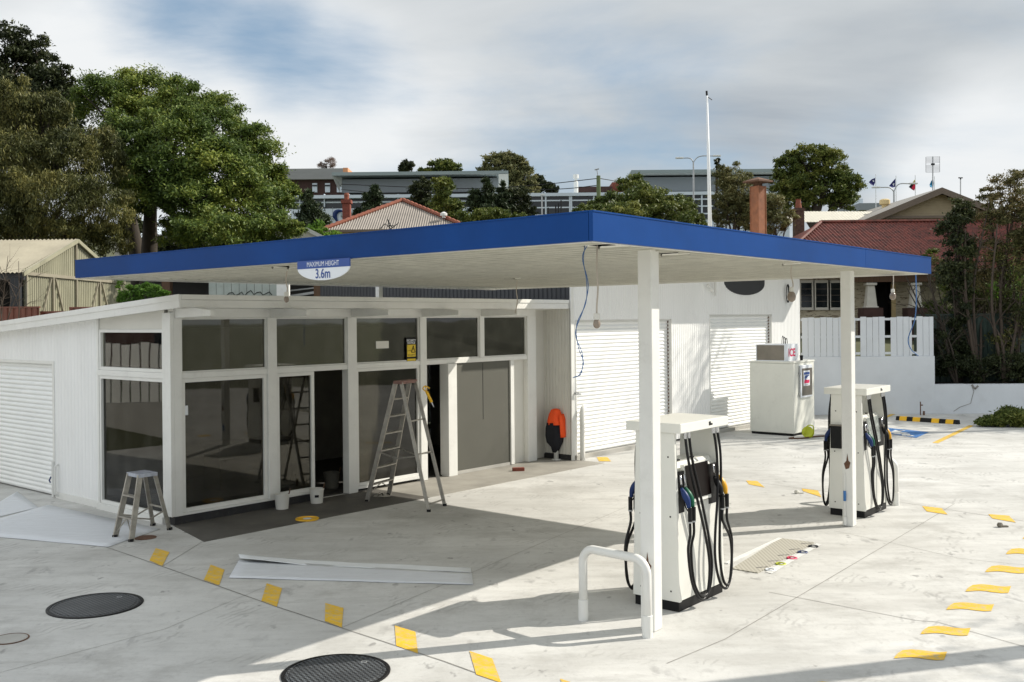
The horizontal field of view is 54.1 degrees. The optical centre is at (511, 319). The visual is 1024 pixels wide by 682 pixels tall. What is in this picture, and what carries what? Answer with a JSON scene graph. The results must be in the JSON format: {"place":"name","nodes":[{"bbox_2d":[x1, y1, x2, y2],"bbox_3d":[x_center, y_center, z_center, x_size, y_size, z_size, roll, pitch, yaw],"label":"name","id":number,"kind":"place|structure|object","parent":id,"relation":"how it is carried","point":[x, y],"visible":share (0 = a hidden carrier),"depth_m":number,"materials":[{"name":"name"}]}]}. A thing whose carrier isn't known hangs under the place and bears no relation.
{"place":"outdoors","nodes":[
{"label":"outdoors","id":0,"kind":"place"},
{"bbox_2d":[284,168,351,194],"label":"brick block","id":1,"kind":"structure","parent":0,"point":[319,181],"depth_m":184.57,"materials":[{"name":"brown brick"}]},
{"bbox_2d":[173,458,601,541],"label":"path","id":2,"kind":"structure","parent":0,"point":[235,525],"depth_m":16.45,"materials":[{"name":"concrete"}]},
{"bbox_2d":[274,488,290,509],"bbox_3d":[-3.617,2.824,15.807,0.261,0.322,0.241,-1,0,0],"label":"paint bucket","id":3,"kind":"object","parent":2,"relation":"on","point":[282,501],"visible":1,"depth_m":15.72,"materials":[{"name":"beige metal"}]},
{"bbox_2d":[309,483,324,503],"bbox_3d":[-3.164,2.820,16.289,0.261,0.322,0.241,-1,0,0],"label":"paint bucket","id":4,"kind":"object","parent":2,"relation":"on","point":[316,495],"visible":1,"depth_m":16.20,"materials":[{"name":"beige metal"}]},
{"bbox_2d":[365,379,446,511],"bbox_3d":[-1.694,1.977,16.221,1.666,2.002,0.714,-1,0,40],"label":"step ladder","id":5,"kind":"object","parent":2,"relation":"on","point":[404,413],"visible":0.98,"depth_m":16.18,"materials":[{"name":"metal"}]},
{"bbox_2d":[551,451,560,459],"bbox_3d":[0.923,2.451,21.025,0.200,0.980,0.200,-1,0,0],"label":"bollard","id":6,"kind":"object","parent":2,"relation":"on","point":[556,455],"visible":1,"depth_m":20.98,"materials":[{"name":"white paint"}]},
{"bbox_2d":[545,408,565,452],"bbox_3d":[0.924,2.324,21.019,0.453,0.921,0.310,-1,0,0],"label":"work jacket","id":7,"kind":"object","parent":6,"relation":"hanging from","point":[555,432],"visible":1,"depth_m":20.92,"materials":[{"name":"orange fabric"}]},
{"bbox_2d":[2,232,913,356],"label":"terrain","id":8,"kind":"structure","parent":0,"point":[887,344],"depth_m":37.26,"materials":[{"name":"green plant"}]},
{"bbox_2d":[0,245,49,320],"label":"bare shrub","id":9,"kind":"object","parent":8,"relation":"on","point":[5,280],"visible":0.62,"depth_m":23.55,"materials":[{"name":"brown plant"}]},
{"bbox_2d":[0,306,89,320],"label":"steel fence","id":10,"kind":"object","parent":8,"relation":"on","point":[27,311],"visible":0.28,"depth_m":25.97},
{"bbox_2d":[0,19,90,163],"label":"dark tree","id":11,"kind":"object","parent":8,"relation":"on","point":[26,54],"visible":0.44,"depth_m":57.62,"materials":[{"name":"green plant"}]},
{"bbox_2d":[0,239,125,311],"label":"fibreglass shed","id":12,"kind":"structure","parent":8,"relation":"on","point":[66,290],"depth_m":32.45,"materials":[{"name":"plastic"}]},
{"bbox_2d":[0,74,141,256],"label":"weeping tree","id":13,"kind":"object","parent":8,"relation":"on","point":[24,213],"visible":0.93,"depth_m":36.68,"materials":[{"name":"green plant"}]},
{"bbox_2d":[115,279,170,302],"bbox_3d":[-9.542,0.503,26.070,1.497,3.280,0.693,-1,0,0],"label":"green bush","id":14,"kind":"object","parent":8,"relation":"on","point":[142,291],"visible":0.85,"depth_m":25.93,"materials":[{"name":"green plant"}]},
{"bbox_2d":[62,60,309,300],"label":"broad tree","id":15,"kind":"object","parent":8,"relation":"on","point":[255,183],"visible":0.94,"depth_m":40.44,"materials":[{"name":"green plant"}]},
{"bbox_2d":[116,216,298,251],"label":"dark hedge","id":16,"kind":"object","parent":8,"relation":"on","point":[170,247],"visible":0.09,"depth_m":57.46,"materials":[{"name":"green plant"}]},
{"bbox_2d":[144,280,319,298],"bbox_3d":[-8.523,0.132,31.400,7.172,3.400,3.800,-1,0,0],"label":"dark carport","id":17,"kind":"object","parent":8,"relation":"on","point":[192,288],"visible":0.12,"depth_m":33.00,"materials":[{"name":"metal"}]},
{"bbox_2d":[209,282,289,295],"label":"panelled wall","id":18,"kind":"structure","parent":8,"relation":"on","point":[262,289],"depth_m":28.50,"materials":[{"name":"white plastic"}]},
{"bbox_2d":[293,187,333,232],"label":"conifer tree","id":19,"kind":"object","parent":8,"relation":"on","point":[309,206],"visible":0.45,"depth_m":61.65,"materials":[{"name":"green plant"}]},
{"bbox_2d":[305,219,341,235],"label":"green bush","id":20,"kind":"object","parent":8,"relation":"on","point":[317,225],"visible":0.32,"depth_m":51.75,"materials":[{"name":"green plant"}]},
{"bbox_2d":[352,183,384,215],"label":"conifer tree","id":21,"kind":"object","parent":8,"relation":"on","point":[373,198],"visible":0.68,"depth_m":63.70,"materials":[{"name":"green plant"}]},
{"bbox_2d":[322,193,460,233],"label":"pyramid roof house","id":22,"kind":"structure","parent":8,"relation":"on","point":[405,213],"depth_m":57.61,"materials":[{"name":"grey metal"}]},
{"bbox_2d":[406,175,442,210],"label":"round tree","id":23,"kind":"object","parent":8,"relation":"on","point":[420,191],"visible":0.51,"depth_m":65.64,"materials":[{"name":"green plant"}]},
{"bbox_2d":[417,158,462,170],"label":"distant tree","id":24,"kind":"object","parent":8,"relation":"on","point":[445,164],"visible":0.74,"depth_m":213.80,"materials":[{"name":"green plant"}]},
{"bbox_2d":[425,176,466,221],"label":"round tree","id":25,"kind":"object","parent":8,"relation":"on","point":[441,199],"visible":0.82,"depth_m":63.43,"materials":[{"name":"green plant"}]},
{"bbox_2d":[465,176,498,213],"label":"conifer tree","id":26,"kind":"object","parent":8,"relation":"on","point":[485,198],"visible":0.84,"depth_m":61.59,"materials":[{"name":"green plant"}]},
{"bbox_2d":[455,206,526,221],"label":"green bush","id":27,"kind":"object","parent":8,"relation":"on","point":[488,213],"visible":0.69,"depth_m":47.63,"materials":[{"name":"green plant"}]},
{"bbox_2d":[495,179,520,212],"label":"conifer tree","id":28,"kind":"object","parent":8,"relation":"on","point":[502,197],"visible":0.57,"depth_m":62.70,"materials":[{"name":"green plant"}]},
{"bbox_2d":[475,149,541,192],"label":"gum tree","id":29,"kind":"object","parent":8,"relation":"on","point":[518,168],"visible":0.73,"depth_m":170.93,"materials":[{"name":"green plant"}]},
{"bbox_2d":[506,185,539,215],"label":"round tree","id":30,"kind":"object","parent":8,"relation":"on","point":[519,193],"visible":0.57,"depth_m":63.63,"materials":[{"name":"green plant"}]},
{"bbox_2d":[290,169,789,236],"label":"hospital building","id":31,"kind":"structure","parent":8,"relation":"on","point":[677,181],"depth_m":152.00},
{"bbox_2d":[531,173,559,192],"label":"gum tree","id":32,"kind":"object","parent":8,"relation":"on","point":[541,179],"visible":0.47,"depth_m":175.25,"materials":[{"name":"green plant"}]},
{"bbox_2d":[572,172,707,225],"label":"leafy tree","id":33,"kind":"object","parent":8,"relation":"on","point":[641,198],"visible":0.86,"depth_m":47.56,"materials":[{"name":"green plant"}]},
{"bbox_2d":[705,160,753,230],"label":"slender tree","id":34,"kind":"object","parent":8,"relation":"on","point":[733,202],"visible":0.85,"depth_m":51.69,"materials":[{"name":"green plant"}]},
{"bbox_2d":[766,193,801,235],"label":"slender tree","id":35,"kind":"object","parent":8,"relation":"on","point":[774,215],"visible":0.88,"depth_m":47.73,"materials":[{"name":"green plant"}]},
{"bbox_2d":[766,143,867,227],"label":"evergreen tree","id":36,"kind":"object","parent":8,"relation":"on","point":[807,185],"visible":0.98,"depth_m":73.36,"materials":[{"name":"green plant"}]},
{"bbox_2d":[838,199,881,211],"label":"grey outhouse","id":37,"kind":"structure","parent":8,"relation":"on","point":[860,205],"depth_m":120.00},
{"bbox_2d":[787,187,1017,221],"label":"gable house","id":38,"kind":"structure","parent":8,"relation":"on","point":[934,204],"depth_m":60.59,"materials":[{"name":"paint"}]},
{"bbox_2d":[792,219,1023,340],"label":"red roof house","id":39,"kind":"structure","parent":8,"relation":"on","point":[819,297],"depth_m":40.03,"materials":[{"name":"tile"}]},
{"bbox_2d":[793,199,804,236],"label":"brick chimney","id":40,"kind":"object","parent":39,"relation":"on","point":[798,227],"visible":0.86,"depth_m":49.77,"materials":[{"name":"brick"}]},
{"bbox_2d":[800,280,814,309],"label":"window","id":41,"kind":"structure","parent":39,"relation":"in","point":[807,296],"depth_m":38.95,"materials":[{"name":"glass"}]},
{"bbox_2d":[813,280,829,309],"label":"window","id":42,"kind":"structure","parent":39,"relation":"in","point":[822,287],"depth_m":38.95,"materials":[{"name":"glass"}]},
{"bbox_2d":[828,280,840,309],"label":"window","id":43,"kind":"structure","parent":39,"relation":"in","point":[835,304],"depth_m":38.95,"materials":[{"name":"glass"}]},
{"bbox_2d":[873,282,890,332],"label":"dark doorway","id":44,"kind":"structure","parent":39,"relation":"in","point":[882,289],"depth_m":40.20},
{"bbox_2d":[0,413,1023,681],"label":"forecourt slab","id":45,"kind":"structure","parent":0,"point":[512,615],"depth_m":10.96,"materials":[{"name":"concrete"}]},
{"bbox_2d":[0,633,29,644],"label":"tank cover","id":46,"kind":"object","parent":45,"relation":"on","point":[9,638],"visible":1,"depth_m":9.40,"materials":[{"name":"metal"}]},
{"bbox_2d":[0,492,37,516],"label":"plastic sheet","id":47,"kind":"object","parent":45,"relation":"on","point":[15,502],"visible":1,"depth_m":16.36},
{"bbox_2d":[0,505,158,546],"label":"plastic sheet","id":48,"kind":"object","parent":45,"relation":"on","point":[49,523],"visible":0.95,"depth_m":14.46,"materials":[{"name":"plastic"}]},
{"bbox_2d":[112,470,171,541],"bbox_3d":[-5.180,2.576,14.080,0.501,0.873,1.059,-1,0,17],"label":"step ladder","id":49,"kind":"object","parent":48,"relation":"on","point":[140,475],"visible":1,"depth_m":13.96,"materials":[{"name":"metal"}]},
{"bbox_2d":[45,592,143,618],"bbox_3d":[-4.360,2.986,10.494,0.950,0.012,0.950,-1,0,-29],"label":"tank cover","id":50,"kind":"object","parent":45,"relation":"on","point":[94,605],"visible":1,"depth_m":10.46,"materials":[{"name":"black metal"}]},
{"bbox_2d":[204,565,223,584],"bbox_3d":[-3.478,2.978,11.716,0.194,0.001,1.025,-1,0,-12],"label":"painted dash","id":51,"kind":"object","parent":45,"relation":"on","point":[214,574],"visible":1,"depth_m":11.70,"materials":[{"name":"yellow paint"}]},
{"bbox_2d":[261,583,281,606],"bbox_3d":[-2.595,2.970,10.839,0.185,0.001,0.976,-1,0,-9],"label":"painted dash","id":52,"kind":"object","parent":45,"relation":"on","point":[271,594],"visible":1,"depth_m":10.83,"materials":[{"name":"yellow paint"}]},
{"bbox_2d":[0,294,569,524],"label":"office building","id":53,"kind":"structure","parent":45,"relation":"on","point":[276,394],"depth_m":17.09,"materials":[{"name":"white paint"}]},
{"bbox_2d":[0,362,52,493],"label":"roller door","id":54,"kind":"structure","parent":53,"relation":"in","point":[26,416],"depth_m":17.88,"materials":[{"name":"paint"}]},
{"bbox_2d":[99,329,161,372],"bbox_3d":[-5.820,0.468,15.380,1.936,0.642,0.085,-1,0,41],"label":"window","id":55,"kind":"structure","parent":53,"relation":"in","point":[138,350],"depth_m":15.41,"materials":[{"name":"glass"}]},
{"bbox_2d":[99,375,163,516],"bbox_3d":[-5.807,1.892,15.380,1.936,2.028,0.085,-1,0,41],"label":"window","id":56,"kind":"structure","parent":53,"relation":"in","point":[131,408],"depth_m":15.44,"materials":[{"name":"glass"}]},
{"bbox_2d":[182,318,266,372],"bbox_3d":[-4.401,0.375,15.314,0.080,0.801,1.501,-1,0,41],"label":"window","id":57,"kind":"structure","parent":53,"relation":"in","point":[263,319],"depth_m":15.75,"materials":[{"name":"glass"}]},
{"bbox_2d":[182,374,267,512],"bbox_3d":[-4.386,1.848,15.314,0.080,1.968,1.501,-1,0,41],"label":"window","id":58,"kind":"structure","parent":53,"relation":"in","point":[225,448],"depth_m":15.30,"materials":[{"name":"glass"}]},
{"bbox_2d":[277,371,314,494],"bbox_3d":[-3.536,1.840,16.302,0.080,1.968,0.755,-1,0,41],"label":"door","id":59,"kind":"structure","parent":53,"relation":"in","point":[295,390],"depth_m":16.32,"materials":[{"name":"white paint"}]},
{"bbox_2d":[277,317,346,367],"bbox_3d":[-3.323,0.364,16.566,0.080,0.801,1.451,-1,0,41],"label":"window","id":60,"kind":"structure","parent":53,"relation":"in","point":[344,318],"depth_m":16.96,"materials":[{"name":"glass"}]},
{"bbox_2d":[323,467,340,488],"bbox_3d":[-3.166,2.780,17.651,0.314,0.362,0.294,-1,0,0],"label":"paint bucket","id":61,"kind":"object","parent":53,"relation":"on","point":[331,479],"visible":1,"depth_m":17.55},
{"bbox_2d":[357,317,418,363],"bbox_3d":[-2.225,0.354,17.844,0.080,0.801,1.507,-1,0,41],"label":"window","id":62,"kind":"structure","parent":53,"relation":"in","point":[395,330],"depth_m":17.95,"materials":[{"name":"glass"}]},
{"bbox_2d":[357,365,419,485],"bbox_3d":[-2.211,1.852,17.844,0.080,2.018,1.507,-1,0,41],"label":"window","id":63,"kind":"structure","parent":53,"relation":"in","point":[374,385],"depth_m":17.76,"materials":[{"name":"glass"}]},
{"bbox_2d":[406,337,415,360],"bbox_3d":[-1.833,0.544,18.237,0.018,0.440,0.241,-1,0,41],"label":"warning sign","id":64,"kind":"object","parent":53,"relation":"attached to","point":[410,348],"visible":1,"depth_m":18.23,"materials":[{"name":"yellow plastic"}]},
{"bbox_2d":[426,317,478,359],"bbox_3d":[-1.147,0.344,19.096,0.080,0.801,1.465,-1,0,41],"label":"window","id":65,"kind":"structure","parent":53,"relation":"in","point":[447,337],"depth_m":19.11,"materials":[{"name":"glass"}]},
{"bbox_2d":[484,316,525,356],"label":"window","id":66,"kind":"structure","parent":53,"relation":"in","point":[503,335],"depth_m":20.26,"materials":[{"name":"glass"}]},
{"bbox_2d":[514,359,524,462],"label":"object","id":67,"kind":"structure","parent":53,"relation":"in","point":[518,364],"depth_m":20.65,"materials":[{"name":"beige metal"}]},
{"bbox_2d":[325,603,342,626],"bbox_3d":[-1.784,2.962,10.071,0.185,0.001,0.887,-1,0,-10],"label":"painted dash","id":68,"kind":"object","parent":45,"relation":"on","point":[334,614],"visible":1,"depth_m":10.07,"materials":[{"name":"yellow paint"}]},
{"bbox_2d":[280,654,390,681],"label":"tank cover","id":69,"kind":"object","parent":45,"relation":"on","point":[345,668],"visible":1,"depth_m":8.46,"materials":[{"name":"black metal"}]},
{"bbox_2d":[229,560,472,584],"bbox_3d":[-1.943,2.961,11.633,3.163,0.008,0.795,-1,0,14],"label":"plastic sheet","id":70,"kind":"object","parent":45,"relation":"on","point":[262,569],"visible":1,"depth_m":11.67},
{"bbox_2d":[238,554,470,571],"bbox_3d":[-1.956,2.937,12.118,3.079,0.056,0.252,-1,0,13],"label":"paper strip","id":71,"kind":"object","parent":70,"relation":"on","point":[370,565],"visible":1,"depth_m":12.12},
{"bbox_2d":[395,626,417,652],"bbox_3d":[-0.981,2.954,9.284,0.190,0.001,0.863,-1,0,-8],"label":"painted dash","id":72,"kind":"object","parent":45,"relation":"on","point":[406,639],"visible":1,"depth_m":9.26,"materials":[{"name":"yellow paint"}]},
{"bbox_2d":[470,651,500,681],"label":"painted dash","id":73,"kind":"object","parent":45,"relation":"on","point":[484,666],"visible":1,"depth_m":8.52,"materials":[{"name":"yellow paint"}]},
{"bbox_2d":[75,210,930,631],"bbox_3d":[0.160,1.041,14.221,8.928,3.815,8.878,-1,0,41],"label":"canopy","id":74,"kind":"object","parent":45,"relation":"on","point":[647,256],"visible":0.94,"depth_m":10.79,"materials":[{"name":"metal"}]},
{"bbox_2d":[297,258,350,279],"bbox_3d":[-1.902,-0.501,10.104,0.827,0.206,0.016,-1,0,41],"label":"clearance sign","id":75,"kind":"object","parent":74,"relation":"hanging from","point":[327,269],"visible":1,"depth_m":10.08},
{"bbox_2d":[593,245,600,328],"bbox_3d":[0.749,-0.289,8.890,0.068,0.737,0.066,-1,0,0],"label":"hanging lamp","id":76,"kind":"object","parent":74,"relation":"hanging from","point":[596,322],"visible":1,"depth_m":8.88,"materials":[{"name":"beige metal"}]},
{"bbox_2d":[3,477,1021,672],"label":"expansion joints","id":77,"kind":"object","parent":45,"relation":"on","point":[495,562],"visible":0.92,"depth_m":10.38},
{"bbox_2d":[320,279,799,460],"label":"workshop building","id":78,"kind":"structure","parent":45,"relation":"on","point":[712,335],"depth_m":23.72,"materials":[{"name":"white paint"}]},
{"bbox_2d":[576,320,667,453],"bbox_3d":[2.490,1.421,22.492,0.023,2.810,3.731,-1,0,41],"label":"roller door","id":79,"kind":"structure","parent":78,"relation":"in","point":[608,383],"depth_m":22.13,"materials":[{"name":"paint"}]},
{"bbox_2d":[706,91,711,225],"bbox_3d":[5.421,-3.989,27.503,0.170,4.575,0.119,-1,0,28],"label":"flag mast","id":80,"kind":"object","parent":78,"relation":"on","point":[708,178],"visible":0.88,"depth_m":27.47,"materials":[{"name":"metal"}]},
{"bbox_2d":[710,315,767,427],"bbox_3d":[6.021,1.337,26.598,0.023,2.910,3.374,-1,0,41],"label":"roller door","id":81,"kind":"structure","parent":78,"relation":"in","point":[734,339],"depth_m":26.38,"materials":[{"name":"paint"}]},
{"bbox_2d":[743,177,772,233],"bbox_3d":[7.983,-3.174,32.500,0.680,2.895,0.680,-1,0,-35],"label":"flue chimney","id":82,"kind":"object","parent":78,"relation":"on","point":[758,218],"visible":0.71,"depth_m":32.39,"materials":[{"name":"brown metal"}]},
{"bbox_2d":[578,545,652,638],"bbox_3d":[0.974,2.565,9.556,0.875,0.751,0.098,-1,0,45],"label":"guard rail","id":83,"kind":"object","parent":45,"relation":"on","point":[647,615],"visible":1,"depth_m":9.44,"materials":[{"name":"metal"}]},
{"bbox_2d":[624,413,732,611],"bbox_3d":[1.762,1.986,10.579,0.799,1.895,1.040,-1,0,39],"label":"fuel pump","id":84,"kind":"object","parent":45,"relation":"on","point":[694,501],"visible":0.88,"depth_m":10.32,"materials":[{"name":"white metal"}]},
{"bbox_2d":[724,538,820,572],"bbox_3d":[3.236,2.912,12.415,0.651,0.015,1.884,-1,0,36],"label":"fill point plate","id":85,"kind":"object","parent":45,"relation":"on","point":[773,552],"visible":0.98,"depth_m":12.39,"materials":[{"name":"white paint"}]},
{"bbox_2d":[749,359,814,435],"bbox_3d":[6.919,1.959,25.595,1.246,1.850,1.274,-1,0,40],"label":"ice freezer","id":86,"kind":"object","parent":45,"relation":"on","point":[781,399],"visible":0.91,"depth_m":25.11,"materials":[{"name":"white metal"}]},
{"bbox_2d":[756,336,797,360],"bbox_3d":[6.725,0.721,25.440,0.783,0.629,0.780,-1,0,40],"label":"ice light box","id":87,"kind":"object","parent":86,"relation":"on","point":[776,352],"visible":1,"depth_m":25.18,"materials":[{"name":"silver metal"}]},
{"bbox_2d":[822,384,894,517],"bbox_3d":[5.225,1.952,15.154,0.799,1.895,1.080,-1,0,39],"label":"fuel pump","id":88,"kind":"object","parent":45,"relation":"on","point":[874,448],"visible":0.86,"depth_m":14.88,"materials":[{"name":"white metal"}]},
{"bbox_2d":[888,428,927,437],"bbox_3d":[9.918,2.848,25.272,1.054,0.004,2.088,-1,0,26],"label":"accessible parking marking","id":89,"kind":"object","parent":45,"relation":"on","point":[909,433],"visible":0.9,"depth_m":25.29,"materials":[{"name":"blue paint"}]},
{"bbox_2d":[803,356,1023,414],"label":"boundary wall","id":90,"kind":"structure","parent":45,"relation":"on","point":[910,380],"depth_m":30.10,"materials":[{"name":"paint"}]},
{"bbox_2d":[801,316,933,356],"bbox_3d":[10.696,0.507,30.190,3.980,1.192,0.080,-1,0,0],"label":"picket fence","id":91,"kind":"object","parent":90,"relation":"on","point":[815,331],"visible":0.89,"depth_m":30.15,"materials":[{"name":"wood"}]},
{"bbox_2d":[894,649,946,659],"bbox_3d":[3.552,2.911,8.720,0.496,0.001,0.264,-1,0,9],"label":"painted dash","id":92,"kind":"object","parent":45,"relation":"on","point":[923,654],"visible":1,"depth_m":8.71,"materials":[{"name":"yellow paint"}]},
{"bbox_2d":[896,416,959,423],"bbox_3d":[11.521,2.783,27.817,0.186,0.113,1.740,-1,0,-43],"label":"wheel stop","id":93,"kind":"object","parent":45,"relation":"on","point":[929,420],"visible":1,"depth_m":27.72,"materials":[{"name":"black plastic"}]},
{"bbox_2d":[921,626,969,635],"bbox_3d":[4.054,2.906,9.378,0.505,0.001,0.281,-1,0,10],"label":"painted dash","id":94,"kind":"object","parent":45,"relation":"on","point":[948,630],"visible":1,"depth_m":9.37,"materials":[{"name":"yellow paint"}]},
{"bbox_2d":[946,602,993,610],"bbox_3d":[4.633,2.901,10.143,0.526,0.001,0.301,-1,0,10],"label":"painted dash","id":95,"kind":"object","parent":45,"relation":"on","point":[973,606],"visible":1,"depth_m":10.14,"materials":[{"name":"yellow paint"}]},
{"bbox_2d":[966,584,1010,592],"bbox_3d":[5.129,2.896,10.793,0.502,0.001,0.368,-1,0,17],"label":"painted dash","id":96,"kind":"object","parent":45,"relation":"on","point":[991,588],"visible":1,"depth_m":10.80,"materials":[{"name":"yellow paint"}]},
{"bbox_2d":[973,404,1023,427],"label":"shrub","id":97,"kind":"object","parent":45,"relation":"on","point":[1004,416],"visible":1,"depth_m":26.33,"materials":[{"name":"green plant"}]},
{"bbox_2d":[0,0,1023,237],"label":"sky","id":98,"kind":"structure","parent":0,"point":[617,88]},
{"bbox_2d":[935,381,1017,383],"bbox_3d":[19.380,2.440,32.480,13.290,1.048,4.240,-1,0,0],"label":"garden bed","id":99,"kind":"object","parent":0,"point":[993,382],"visible":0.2,"depth_m":31.15,"materials":[{"name":"soil"}]},
{"bbox_2d":[890,250,976,383],"bbox_3d":[13.002,-0.011,31.008,2.551,4.255,1.217,-1,0,0],"label":"bare shrub","id":100,"kind":"object","parent":99,"relation":"on","point":[954,376],"visible":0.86,"depth_m":30.88,"materials":[{"name":"brown plant"}]},
{"bbox_2d":[921,247,961,313],"bbox_3d":[14.338,-0.008,33.082,1.394,4.791,1.540,-1,0,41],"label":"hedge bush","id":101,"kind":"object","parent":99,"relation":"on","point":[934,251],"visible":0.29,"depth_m":32.93,"materials":[{"name":"green plant"}]},
{"bbox_2d":[929,196,981,381],"bbox_3d":[13.990,-0.773,31.654,1.547,6.348,1.623,-1,0,29],"label":"ivy clad tree","id":102,"kind":"object","parent":99,"relation":"on","point":[959,219],"visible":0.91,"depth_m":31.39,"materials":[{"name":"green plant"}]},
{"bbox_2d":[914,313,1023,381],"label":"steel fence","id":103,"kind":"object","parent":99,"relation":"on","point":[986,329],"visible":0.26,"depth_m":31.75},
{"bbox_2d":[930,202,1009,375],"bbox_3d":[14.341,-0.808,31.866,2.143,5.818,1.874,-1,0,-34],"label":"bare shrub","id":104,"kind":"object","parent":99,"relation":"on","point":[972,341],"visible":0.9,"depth_m":31.40,"materials":[{"name":"brown plant"}]},
{"bbox_2d":[931,228,1022,324],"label":"tall shrub","id":105,"kind":"object","parent":99,"relation":"on","point":[984,275],"visible":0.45,"depth_m":32.03,"materials":[{"name":"green plant"}]},
{"bbox_2d":[933,327,1023,382],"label":"shrub","id":106,"kind":"object","parent":99,"relation":"on","point":[1016,367],"visible":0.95,"depth_m":30.84,"materials":[{"name":"green plant"}]},
{"bbox_2d":[973,168,1023,298],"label":"tall shrub","id":107,"kind":"object","parent":99,"relation":"on","point":[1015,201],"visible":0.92,"depth_m":31.91,"materials":[{"name":"green plant"}]},
{"bbox_2d":[978,215,1023,382],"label":"bare shrub","id":108,"kind":"object","parent":99,"relation":"on","point":[1000,324],"visible":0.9,"depth_m":31.21,"materials":[{"name":"brown plant"}]},
{"bbox_2d":[980,229,1023,378],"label":"tall shrub","id":109,"kind":"object","parent":99,"relation":"on","point":[1012,269],"visible":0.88,"depth_m":31.42,"materials":[{"name":"green plant"}]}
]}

